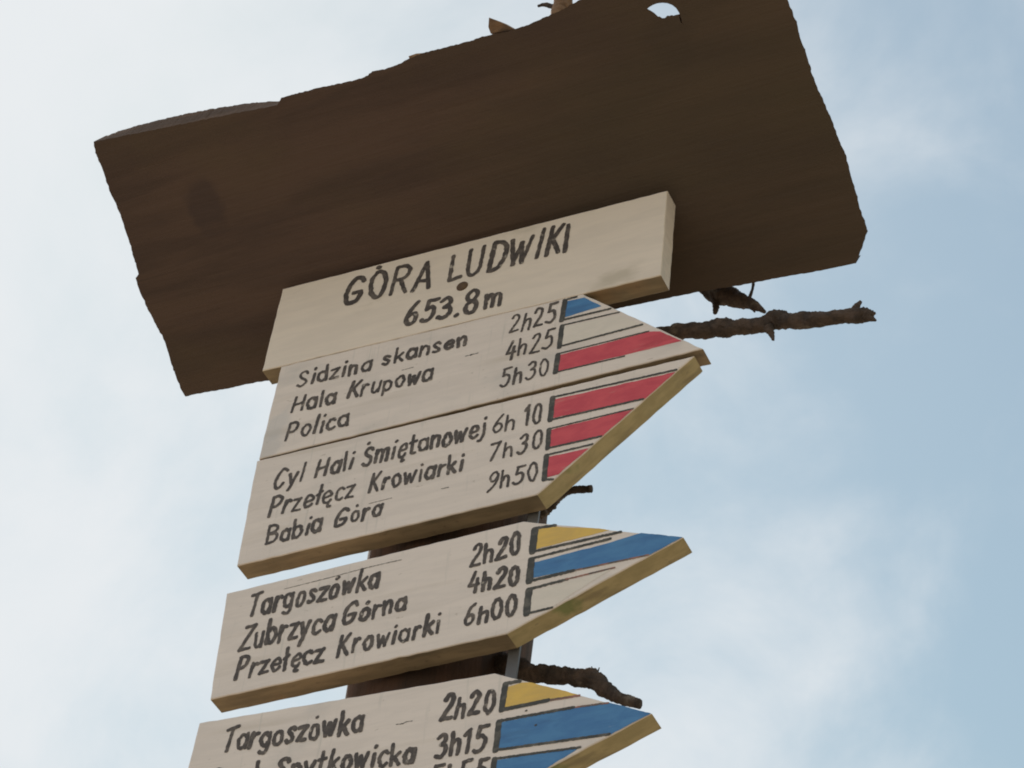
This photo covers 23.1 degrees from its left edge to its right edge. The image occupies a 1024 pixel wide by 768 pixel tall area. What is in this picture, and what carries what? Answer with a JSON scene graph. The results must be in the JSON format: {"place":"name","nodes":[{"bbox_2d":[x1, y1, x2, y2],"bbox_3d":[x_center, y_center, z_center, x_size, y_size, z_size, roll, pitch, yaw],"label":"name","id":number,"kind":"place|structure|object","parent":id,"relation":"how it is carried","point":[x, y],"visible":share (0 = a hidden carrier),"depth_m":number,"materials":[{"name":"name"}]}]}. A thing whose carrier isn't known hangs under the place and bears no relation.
{"place":"outdoors","nodes":[
{"label":"outdoors","id":0,"kind":"place"},
{"bbox_2d":[0,0,1023,767],"label":"sky","id":1,"kind":"structure","parent":0,"point":[846,500],"materials":[{"name":"blue"}]},
{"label":"ground","id":2,"kind":"structure","parent":0,"visible":0},
{"bbox_2d":[345,283,876,708],"bbox_3d":[-0.011,1.479,2.329,0.822,4.637,0.332,-14,-47,21],"label":"tree trunk post","id":3,"kind":"object","parent":2,"relation":"on","point":[515,663],"visible":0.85,"depth_m":3.49,"materials":[{"name":"brown plant"}]},
{"bbox_2d":[188,674,660,767],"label":"arrow sign","id":4,"kind":"object","parent":3,"relation":"attached to","point":[493,721],"visible":1,"depth_m":3.19,"materials":[{"name":"white paint"}]},
{"bbox_2d":[211,522,691,712],"bbox_3d":[-0.088,0.291,3.357,0.692,0.195,0.035,-14,-47,21],"label":"arrow sign","id":5,"kind":"object","parent":3,"relation":"attached to","point":[504,588],"visible":1,"depth_m":3.35,"materials":[{"name":"white paint"}]},
{"bbox_2d":[263,191,674,383],"bbox_3d":[-0.070,-0.142,3.786,0.659,0.194,0.036,-14,-47,21],"label":"name board","id":6,"kind":"object","parent":3,"relation":"attached to","point":[614,253],"visible":0.99,"depth_m":3.76,"materials":[{"name":"beige paint"}]},
{"bbox_2d":[237,295,710,578],"bbox_3d":[-0.051,0.049,3.580,0.703,0.391,0.035,-14,-47,21],"label":"arrow sign","id":7,"kind":"object","parent":3,"relation":"attached to","point":[463,426],"visible":1,"depth_m":3.56,"materials":[{"name":"white paint"}]},
{"bbox_2d":[94,0,867,396],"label":"roof board","id":8,"kind":"object","parent":3,"relation":"attached to","point":[712,118],"visible":0.81,"depth_m":3.79,"materials":[{"name":"brown wood"}]}
]}

